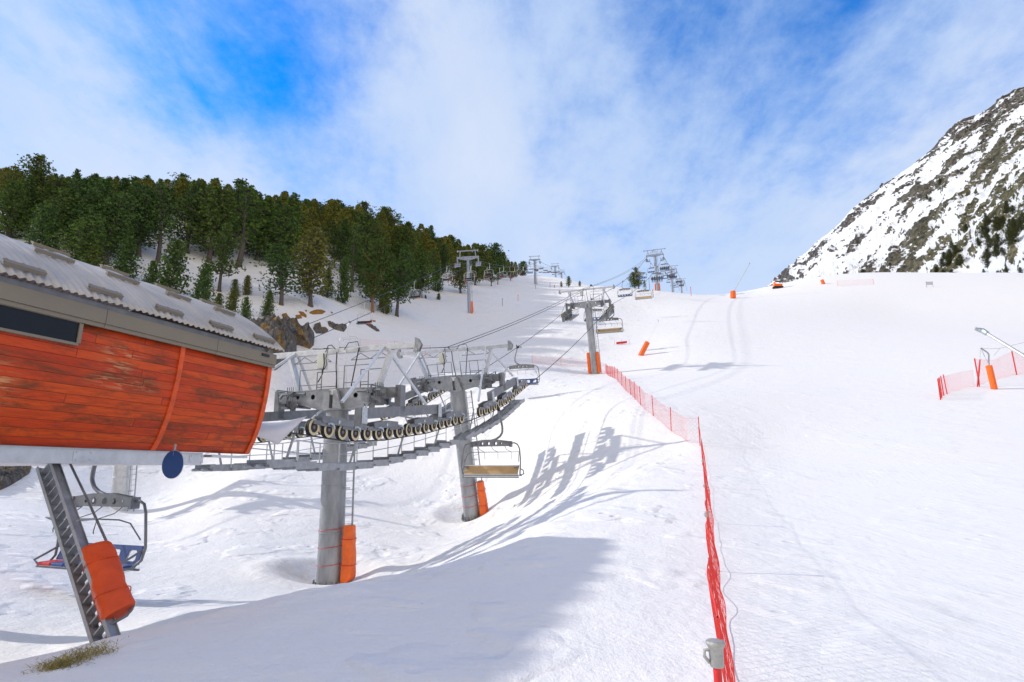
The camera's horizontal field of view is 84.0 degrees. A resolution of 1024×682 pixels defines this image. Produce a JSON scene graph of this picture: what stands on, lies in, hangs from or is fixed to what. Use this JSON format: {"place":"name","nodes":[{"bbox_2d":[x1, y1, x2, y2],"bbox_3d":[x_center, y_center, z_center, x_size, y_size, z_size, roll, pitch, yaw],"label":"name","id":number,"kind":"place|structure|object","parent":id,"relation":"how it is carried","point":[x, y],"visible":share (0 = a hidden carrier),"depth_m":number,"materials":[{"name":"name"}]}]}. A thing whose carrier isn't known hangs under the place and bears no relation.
{"place":"outdoors","nodes":[
{"label":"outdoors","id":0,"kind":"place"},
{"bbox_2d":[21,636,128,674],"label":"grass","id":1,"kind":"structure","parent":0,"point":[63,661],"depth_m":4.95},
{"bbox_2d":[0,206,1023,681],"bbox_3d":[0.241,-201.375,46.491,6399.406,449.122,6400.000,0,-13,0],"label":"snow ground","id":2,"kind":"structure","parent":0,"point":[866,488],"depth_m":20.49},
{"bbox_2d":[0,165,26,195],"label":"pine tree","id":3,"kind":"object","parent":2,"relation":"on","point":[15,175],"visible":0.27,"depth_m":92.85,"materials":[{"name":"green plant"}]},
{"bbox_2d":[0,466,31,489],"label":"rock outcrop","id":4,"kind":"object","parent":2,"relation":"on","point":[10,475],"visible":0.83,"depth_m":30.10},
{"bbox_2d":[0,179,36,238],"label":"pine tree","id":5,"kind":"object","parent":2,"relation":"on","point":[11,208],"visible":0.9,"depth_m":77.80,"materials":[{"name":"green plant"}]},
{"bbox_2d":[1,177,41,228],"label":"pine tree","id":6,"kind":"object","parent":2,"relation":"on","point":[28,184],"visible":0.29,"depth_m":83.65,"materials":[{"name":"green plant"}]},
{"bbox_2d":[3,153,59,215],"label":"pine tree","id":7,"kind":"object","parent":2,"relation":"on","point":[39,171],"visible":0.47,"depth_m":87.07,"materials":[{"name":"green plant"}]},
{"bbox_2d":[19,203,65,249],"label":"pine tree","id":8,"kind":"object","parent":2,"relation":"on","point":[44,222],"visible":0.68,"depth_m":72.52,"materials":[{"name":"green plant"}]},
{"bbox_2d":[31,175,74,228],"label":"pine tree","id":9,"kind":"object","parent":2,"relation":"on","point":[61,184],"visible":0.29,"depth_m":85.34,"materials":[{"name":"green plant"}]},
{"bbox_2d":[30,186,87,248],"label":"pine tree","id":10,"kind":"object","parent":2,"relation":"on","point":[64,200],"visible":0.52,"depth_m":77.74,"materials":[{"name":"green plant"}]},
{"bbox_2d":[58,168,81,199],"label":"pine tree","id":11,"kind":"object","parent":2,"relation":"on","point":[76,174],"visible":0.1,"depth_m":93.53,"materials":[{"name":"green plant"}]},
{"bbox_2d":[36,176,123,229],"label":"pine tree","id":12,"kind":"object","parent":2,"relation":"on","point":[82,185],"visible":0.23,"depth_m":81.07,"materials":[{"name":"green plant"}]},
{"bbox_2d":[46,216,114,264],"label":"pine tree","id":13,"kind":"object","parent":2,"relation":"on","point":[82,241],"visible":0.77,"depth_m":70.36,"materials":[{"name":"green plant"}]},
{"bbox_2d":[56,180,119,254],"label":"pine tree","id":14,"kind":"object","parent":2,"relation":"on","point":[88,204],"visible":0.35,"depth_m":77.60,"materials":[{"name":"green plant"}]},
{"bbox_2d":[78,244,105,266],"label":"pine tree","id":15,"kind":"object","parent":2,"relation":"on","point":[94,257],"visible":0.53,"depth_m":70.28,"materials":[{"name":"green plant"}]},
{"bbox_2d":[65,178,131,234],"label":"pine tree","id":16,"kind":"object","parent":2,"relation":"on","point":[96,190],"visible":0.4,"depth_m":78.06,"materials":[{"name":"green plant"}]},
{"bbox_2d":[75,190,147,264],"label":"pine tree","id":17,"kind":"object","parent":2,"relation":"on","point":[117,211],"visible":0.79,"depth_m":76.76,"materials":[{"name":"green plant"}]},
{"bbox_2d":[112,177,131,202],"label":"pine tree","id":18,"kind":"object","parent":2,"relation":"on","point":[123,181],"visible":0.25,"depth_m":102.51,"materials":[{"name":"green plant"}]},
{"bbox_2d":[111,465,137,510],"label":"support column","id":19,"kind":"structure","parent":2,"relation":"on","point":[122,476],"depth_m":33.13,"materials":[{"name":"metal"}]},
{"bbox_2d":[0,234,284,465],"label":"lift station","id":20,"kind":"object","parent":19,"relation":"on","point":[101,365],"visible":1,"depth_m":10.10,"materials":[{"name":"orange wood"}]},
{"bbox_2d":[0,304,83,345],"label":"window","id":21,"kind":"structure","parent":20,"relation":"in","point":[13,320],"depth_m":8.77,"materials":[{"name":"black glass"}]},
{"bbox_2d":[36,463,134,642],"bbox_3d":[-6.760,3.261,9.037,3.604,2.947,0.539,-8,-15,32],"label":"inclined ladder","id":22,"kind":"object","parent":20,"relation":"attached to","point":[109,595],"visible":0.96,"depth_m":8.64,"materials":[{"name":"metal"}]},
{"bbox_2d":[162,444,183,478],"bbox_3d":[-6.065,2.154,10.186,0.500,0.610,0.035,-4,-14,18],"label":"disc sign","id":23,"kind":"object","parent":20,"relation":"attached to","point":[172,464],"visible":1,"depth_m":10.15,"materials":[{"name":"metal"}]},
{"bbox_2d":[272,262,539,337],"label":"haul rope","id":24,"kind":"object","parent":19,"relation":"attached to","point":[383,294],"visible":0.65,"depth_m":77.21,"materials":[{"name":"metal"}]},
{"bbox_2d":[278,261,566,352],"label":"haul rope","id":25,"kind":"object","parent":19,"relation":"attached to","point":[391,303],"visible":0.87,"depth_m":67.24,"materials":[{"name":"metal"}]},
{"bbox_2d":[108,236,143,279],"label":"pine tree","id":26,"kind":"object","parent":2,"relation":"on","point":[121,263],"visible":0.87,"depth_m":72.69,"materials":[{"name":"green plant"}]},
{"bbox_2d":[118,182,148,242],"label":"pine tree","id":27,"kind":"object","parent":2,"relation":"on","point":[136,184],"visible":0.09,"depth_m":87.24,"materials":[{"name":"green plant"}]},
{"bbox_2d":[113,185,173,256],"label":"pine tree","id":28,"kind":"object","parent":2,"relation":"on","point":[146,196],"visible":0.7,"depth_m":83.16,"materials":[{"name":"green plant"}]},
{"bbox_2d":[138,261,161,284],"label":"pine tree","id":29,"kind":"object","parent":2,"relation":"on","point":[148,279],"visible":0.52,"depth_m":71.44,"materials":[{"name":"green plant"}]},
{"bbox_2d":[135,179,178,261],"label":"pine tree","id":30,"kind":"object","parent":2,"relation":"on","point":[161,188],"visible":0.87,"depth_m":84.33,"materials":[{"name":"green plant"}]},
{"bbox_2d":[154,188,181,219],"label":"pine tree","id":31,"kind":"object","parent":2,"relation":"on","point":[171,192],"visible":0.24,"depth_m":102.53,"materials":[{"name":"green plant"}]},
{"bbox_2d":[150,237,194,295],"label":"pine tree","id":32,"kind":"object","parent":2,"relation":"on","point":[176,266],"visible":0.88,"depth_m":71.55,"materials":[{"name":"green plant"}]},
{"bbox_2d":[166,172,191,205],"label":"pine tree","id":33,"kind":"object","parent":2,"relation":"on","point":[182,175],"visible":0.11,"depth_m":113.06,"materials":[{"name":"green plant"}]},
{"bbox_2d":[165,180,217,253],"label":"pine tree","id":34,"kind":"object","parent":2,"relation":"on","point":[197,185],"visible":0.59,"depth_m":92.58,"materials":[{"name":"green plant"}]},
{"bbox_2d":[189,262,216,302],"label":"pine tree","id":35,"kind":"object","parent":2,"relation":"on","point":[203,280],"visible":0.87,"depth_m":71.66,"materials":[{"name":"green plant"}]},
{"bbox_2d":[175,186,246,262],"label":"pine tree","id":36,"kind":"object","parent":2,"relation":"on","point":[217,214],"visible":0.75,"depth_m":91.53,"materials":[{"name":"green plant"}]},
{"bbox_2d":[197,223,245,291],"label":"pine tree","id":37,"kind":"object","parent":2,"relation":"on","point":[225,237],"visible":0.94,"depth_m":79.22,"materials":[{"name":"green plant"}]},
{"bbox_2d":[223,289,240,312],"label":"pine tree","id":38,"kind":"object","parent":2,"relation":"on","point":[232,303],"visible":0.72,"depth_m":69.15,"materials":[{"name":"green plant"}]},
{"bbox_2d":[220,178,255,204],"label":"pine tree","id":39,"kind":"object","parent":2,"relation":"on","point":[238,181],"visible":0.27,"depth_m":112.84,"materials":[{"name":"green plant"}]},
{"bbox_2d":[212,181,269,266],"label":"pine tree","id":40,"kind":"object","parent":2,"relation":"on","point":[246,224],"visible":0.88,"depth_m":93.75,"materials":[{"name":"green plant"}]},
{"bbox_2d":[240,296,253,320],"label":"pine tree","id":41,"kind":"object","parent":2,"relation":"on","point":[245,312],"visible":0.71,"depth_m":67.33,"materials":[{"name":"green plant"}]},
{"bbox_2d":[241,275,252,294],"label":"pine tree","id":42,"kind":"object","parent":2,"relation":"on","point":[247,279],"visible":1,"depth_m":78.68,"materials":[{"name":"green plant"}]},
{"bbox_2d":[232,188,271,242],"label":"pine tree","id":43,"kind":"object","parent":2,"relation":"on","point":[259,194],"visible":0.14,"depth_m":108.24,"materials":[{"name":"green plant"}]},
{"bbox_2d":[0,167,518,274],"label":"forest","id":44,"kind":"object","parent":2,"relation":"on","point":[331,210],"visible":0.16,"depth_m":141.06,"materials":[{"name":"plant"}]},
{"bbox_2d":[237,196,287,260],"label":"pine tree","id":45,"kind":"object","parent":2,"relation":"on","point":[267,201],"visible":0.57,"depth_m":99.16,"materials":[{"name":"green plant"}]},
{"bbox_2d":[256,290,275,315],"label":"pine tree","id":46,"kind":"object","parent":2,"relation":"on","point":[268,307],"visible":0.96,"depth_m":70.57,"materials":[{"name":"green plant"}]},
{"bbox_2d":[248,242,310,305],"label":"pine tree","id":47,"kind":"object","parent":2,"relation":"on","point":[280,259],"visible":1,"depth_m":77.41,"materials":[{"name":"green plant"}]},
{"bbox_2d":[258,204,304,260],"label":"pine tree","id":48,"kind":"object","parent":2,"relation":"on","point":[284,215],"visible":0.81,"depth_m":99.12,"materials":[{"name":"green plant"}]},
{"bbox_2d":[251,313,313,369],"bbox_3d":[-27.656,0.588,65.317,6.972,9.029,12.264,0,-13,0],"label":"rock outcrop","id":49,"kind":"object","parent":2,"relation":"on","point":[273,325],"visible":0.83,"depth_m":64.77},
{"bbox_2d":[271,192,308,257],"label":"pine tree","id":50,"kind":"object","parent":2,"relation":"on","point":[295,201],"visible":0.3,"depth_m":105.87,"materials":[{"name":"green plant"}]},
{"bbox_2d":[284,226,337,306],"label":"pine tree","id":51,"kind":"object","parent":2,"relation":"on","point":[314,234],"visible":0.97,"depth_m":81.42,"materials":[{"name":"green plant"}]},
{"bbox_2d":[313,322,327,333],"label":"rock outcrop","id":52,"kind":"object","parent":2,"relation":"on","point":[318,328],"visible":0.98,"depth_m":73.78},
{"bbox_2d":[191,337,464,584],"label":"lift tower","id":53,"kind":"structure","parent":2,"relation":"on","point":[330,416],"depth_m":20.67,"materials":[{"name":"metal"}]},
{"bbox_2d":[257,416,306,444],"bbox_3d":[-6.047,2.255,14.700,0.443,0.836,2.252,-5,-14,19],"label":"membrane","id":54,"kind":"object","parent":53,"relation":"attached to","point":[277,433],"visible":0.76,"depth_m":14.53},
{"bbox_2d":[255,259,677,442],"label":"haul rope","id":55,"kind":"object","parent":53,"relation":"attached to","point":[476,373],"visible":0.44,"depth_m":44.99,"materials":[{"name":"metal"}]},
{"bbox_2d":[33,466,147,570],"bbox_3d":[-11.059,4.133,15.309,3.349,3.746,0.986,-4,-14,19],"label":"lift chair","id":56,"kind":"object","parent":55,"relation":"hanging from","point":[102,498],"visible":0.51,"depth_m":15.02,"materials":[{"name":"grey metal"}]},
{"bbox_2d":[504,345,539,384],"bbox_3d":[0.808,2.099,50.776,3.349,3.746,0.986,-4,-14,19],"label":"lift chair","id":57,"kind":"object","parent":55,"relation":"hanging from","point":[524,366],"visible":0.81,"depth_m":50.63,"materials":[{"name":"grey metal"}]},
{"bbox_2d":[319,268,337,297],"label":"pine tree","id":58,"kind":"object","parent":2,"relation":"on","point":[329,293],"visible":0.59,"depth_m":88.87,"materials":[{"name":"green plant"}]},
{"bbox_2d":[325,219,339,251],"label":"pine tree","id":59,"kind":"object","parent":2,"relation":"on","point":[332,223],"visible":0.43,"depth_m":126.31,"materials":[{"name":"green plant"}]},
{"bbox_2d":[328,321,346,331],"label":"rock outcrop","id":60,"kind":"object","parent":2,"relation":"on","point":[333,325],"visible":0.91,"depth_m":78.18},
{"bbox_2d":[323,219,360,269],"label":"pine tree","id":61,"kind":"object","parent":2,"relation":"on","point":[343,236],"visible":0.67,"depth_m":115.53,"materials":[{"name":"green plant"}]},
{"bbox_2d":[334,255,355,303],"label":"pine tree","id":62,"kind":"object","parent":2,"relation":"on","point":[343,286],"visible":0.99,"depth_m":90.42,"materials":[{"name":"green plant"}]},
{"bbox_2d":[337,222,368,292],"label":"pine tree","id":63,"kind":"object","parent":2,"relation":"on","point":[355,250],"visible":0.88,"depth_m":105.09,"materials":[{"name":"green plant"}]},
{"bbox_2d":[329,212,390,272],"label":"pine tree","id":64,"kind":"object","parent":2,"relation":"on","point":[366,223],"visible":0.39,"depth_m":125.62,"materials":[{"name":"green plant"}]},
{"bbox_2d":[353,200,376,217],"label":"pine tree","id":65,"kind":"object","parent":2,"relation":"on","point":[366,205],"visible":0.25,"depth_m":179.71,"materials":[{"name":"green plant"}]},
{"bbox_2d":[348,233,384,291],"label":"pine tree","id":66,"kind":"object","parent":2,"relation":"on","point":[366,238],"visible":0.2,"depth_m":110.76,"materials":[{"name":"green plant"}]},
{"bbox_2d":[356,260,391,312],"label":"pine tree","id":67,"kind":"object","parent":2,"relation":"on","point":[371,292],"visible":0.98,"depth_m":94.38,"materials":[{"name":"green plant"}]},
{"bbox_2d":[355,237,400,307],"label":"pine tree","id":68,"kind":"object","parent":2,"relation":"on","point":[377,249],"visible":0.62,"depth_m":100.35,"materials":[{"name":"green plant"}]},
{"bbox_2d":[369,223,397,265],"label":"pine tree","id":69,"kind":"object","parent":2,"relation":"on","point":[387,239],"visible":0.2,"depth_m":133.93,"materials":[{"name":"green plant"}]},
{"bbox_2d":[376,287,394,313],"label":"pine tree","id":70,"kind":"object","parent":2,"relation":"on","point":[387,309],"visible":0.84,"depth_m":97.04,"materials":[{"name":"green plant"}]},
{"bbox_2d":[374,206,403,229],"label":"pine tree","id":71,"kind":"object","parent":2,"relation":"on","point":[388,212],"visible":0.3,"depth_m":170.80,"materials":[{"name":"green plant"}]},
{"bbox_2d":[388,242,405,273],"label":"pine tree","id":72,"kind":"object","parent":2,"relation":"on","point":[397,250],"visible":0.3,"depth_m":140.21,"materials":[{"name":"green plant"}]},
{"bbox_2d":[376,249,425,316],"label":"pine tree","id":73,"kind":"object","parent":2,"relation":"on","point":[402,269],"visible":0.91,"depth_m":99.99,"materials":[{"name":"green plant"}]},
{"bbox_2d":[389,226,421,255],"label":"pine tree","id":74,"kind":"object","parent":2,"relation":"on","point":[402,236],"visible":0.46,"depth_m":150.29,"materials":[{"name":"green plant"}]},
{"bbox_2d":[397,244,416,292],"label":"pine tree","id":75,"kind":"object","parent":2,"relation":"on","point":[409,251],"visible":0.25,"depth_m":128.82,"materials":[{"name":"green plant"}]},
{"bbox_2d":[409,247,439,297],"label":"pine tree","id":76,"kind":"object","parent":2,"relation":"on","point":[422,255],"visible":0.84,"depth_m":131.30,"materials":[{"name":"green plant"}]},
{"bbox_2d":[428,249,441,278],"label":"pine tree","id":77,"kind":"object","parent":2,"relation":"on","point":[433,259],"visible":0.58,"depth_m":162.05,"materials":[{"name":"green plant"}]},
{"bbox_2d":[429,266,444,291],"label":"pine tree","id":78,"kind":"object","parent":2,"relation":"on","point":[438,285],"visible":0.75,"depth_m":147.20,"materials":[{"name":"green plant"}]},
{"bbox_2d":[435,243,451,275],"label":"pine tree","id":79,"kind":"object","parent":2,"relation":"on","point":[443,250],"visible":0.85,"depth_m":174.40,"materials":[{"name":"green plant"}]},
{"bbox_2d":[380,340,527,521],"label":"lift tower","id":80,"kind":"structure","parent":2,"relation":"on","point":[456,386],"depth_m":31.79,"materials":[{"name":"metal"}]},
{"bbox_2d":[323,254,650,348],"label":"signal cable","id":81,"kind":"object","parent":80,"relation":"attached to","point":[505,327],"visible":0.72,"depth_m":39.10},
{"bbox_2d":[289,261,686,441],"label":"haul rope","id":82,"kind":"object","parent":80,"relation":"attached to","point":[445,427],"visible":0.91,"depth_m":22.26,"materials":[{"name":"metal"}]},
{"bbox_2d":[461,406,523,477],"bbox_3d":[-1.055,5.254,29.939,3.494,3.786,0.986,-4,-14,19],"label":"lift chair","id":83,"kind":"object","parent":82,"relation":"hanging from","point":[491,471],"visible":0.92,"depth_m":29.61,"materials":[{"name":"dark steel"},{"name":"wood"},{"name":"black rubber"}]},
{"bbox_2d":[596,304,623,333],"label":"lift chair","id":84,"kind":"object","parent":82,"relation":"hanging from","point":[610,330],"visible":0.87,"depth_m":70.03,"materials":[{"name":"metal"}]},
{"bbox_2d":[446,254,472,293],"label":"pine tree","id":85,"kind":"object","parent":2,"relation":"on","point":[460,279],"visible":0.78,"depth_m":150.14,"materials":[{"name":"green plant"}]},
{"bbox_2d":[454,249,480,313],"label":"lift tower","id":86,"kind":"structure","parent":2,"relation":"on","point":[469,301],"depth_m":121.71,"materials":[{"name":"grey metal"}]},
{"bbox_2d":[465,255,486,285],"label":"pine tree","id":87,"kind":"object","parent":2,"relation":"on","point":[478,273],"visible":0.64,"depth_m":172.79,"materials":[{"name":"green plant"}]},
{"bbox_2d":[464,243,498,279],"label":"pine tree","id":88,"kind":"object","parent":2,"relation":"on","point":[481,250],"visible":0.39,"depth_m":195.98,"materials":[{"name":"green plant"}]},
{"bbox_2d":[484,242,508,277],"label":"pine tree","id":89,"kind":"object","parent":2,"relation":"on","point":[497,251],"visible":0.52,"depth_m":212.77,"materials":[{"name":"green plant"}]},
{"bbox_2d":[558,284,614,373],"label":"lift tower","id":90,"kind":"structure","parent":2,"relation":"on","point":[593,361],"depth_m":70.27,"materials":[{"name":"metal"}]},
{"bbox_2d":[315,251,659,349],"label":"signal cable","id":91,"kind":"object","parent":90,"relation":"attached to","point":[517,320],"visible":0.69,"depth_m":43.75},
{"bbox_2d":[627,271,641,288],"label":"pine tree","id":92,"kind":"object","parent":2,"relation":"on","point":[633,284],"visible":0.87,"depth_m":190.75,"materials":[{"name":"green plant"}]},
{"bbox_2d":[638,319,658,355],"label":"snow lance","id":93,"kind":"object","parent":2,"relation":"on","point":[644,348],"visible":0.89,"depth_m":80.83,"materials":[{"name":"orange plastic"}]},
{"bbox_2d":[601,363,699,441],"bbox_3d":[9.810,3.870,50.381,1.294,12.914,44.822,-1,-13,4],"label":"safety net fence","id":94,"kind":"object","parent":2,"relation":"on","point":[621,378],"visible":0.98,"depth_m":37.05,"materials":[{"name":"red plastic"}]},
{"bbox_2d":[643,248,665,290],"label":"lift tower","id":95,"kind":"structure","parent":2,"relation":"on","point":[657,286],"depth_m":184.79,"materials":[{"name":"grey metal"}]},
{"bbox_2d":[698,427,734,681],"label":"safety net fence","id":96,"kind":"object","parent":2,"relation":"on","point":[718,661],"visible":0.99,"depth_m":4.28,"materials":[{"name":"red plastic"}]},
{"bbox_2d":[937,370,974,399],"bbox_3d":[33.937,3.442,43.656,9.098,3.405,0.586,10,-16,-37],"label":"safety net fence","id":97,"kind":"object","parent":2,"relation":"on","point":[940,388],"visible":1,"depth_m":43.05,"materials":[{"name":"red plastic"}]},
{"bbox_2d":[974,327,1023,357],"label":"snow lance","id":98,"kind":"object","parent":2,"relation":"on","point":[983,331],"visible":1,"depth_m":29.61,"materials":[{"name":"grey metal"}]},
{"bbox_2d":[974,351,1023,381],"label":"safety net fence","id":99,"kind":"object","parent":2,"relation":"on","point":[1015,365],"visible":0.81,"depth_m":50.40,"materials":[{"name":"red plastic"}]},
{"bbox_2d":[980,342,1023,388],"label":"gallows post","id":100,"kind":"object","parent":2,"relation":"on","point":[991,376],"visible":0.94,"depth_m":44.52,"materials":[{"name":"orange plastic"}]},
{"bbox_2d":[0,0,1023,294],"label":"sky","id":101,"kind":"structure","parent":0,"point":[586,137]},
{"bbox_2d":[766,87,1023,286],"bbox_3d":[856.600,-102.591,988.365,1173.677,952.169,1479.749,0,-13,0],"label":"mountain","id":102,"kind":"structure","parent":0,"point":[984,149],"depth_m":753.25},
{"bbox_2d":[833,155,1022,273],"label":"mountain scrub","id":103,"kind":"object","parent":102,"relation":"on","point":[959,229],"visible":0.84,"depth_m":493.01,"materials":[{"name":"green plant"}]},
{"bbox_2d":[990,216,1002,230],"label":"pine tree","id":104,"kind":"object","parent":102,"relation":"on","point":[997,223],"visible":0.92,"depth_m":467.85,"materials":[{"name":"green plant"}]},
{"bbox_2d":[989,234,1003,246],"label":"pine tree","id":105,"kind":"object","parent":102,"relation":"on","point":[998,238],"visible":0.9,"depth_m":435.27,"materials":[{"name":"green plant"}]},
{"bbox_2d":[1001,229,1020,245],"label":"pine tree","id":106,"kind":"object","parent":102,"relation":"on","point":[1009,237],"visible":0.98,"depth_m":397.01,"materials":[{"name":"green plant"}]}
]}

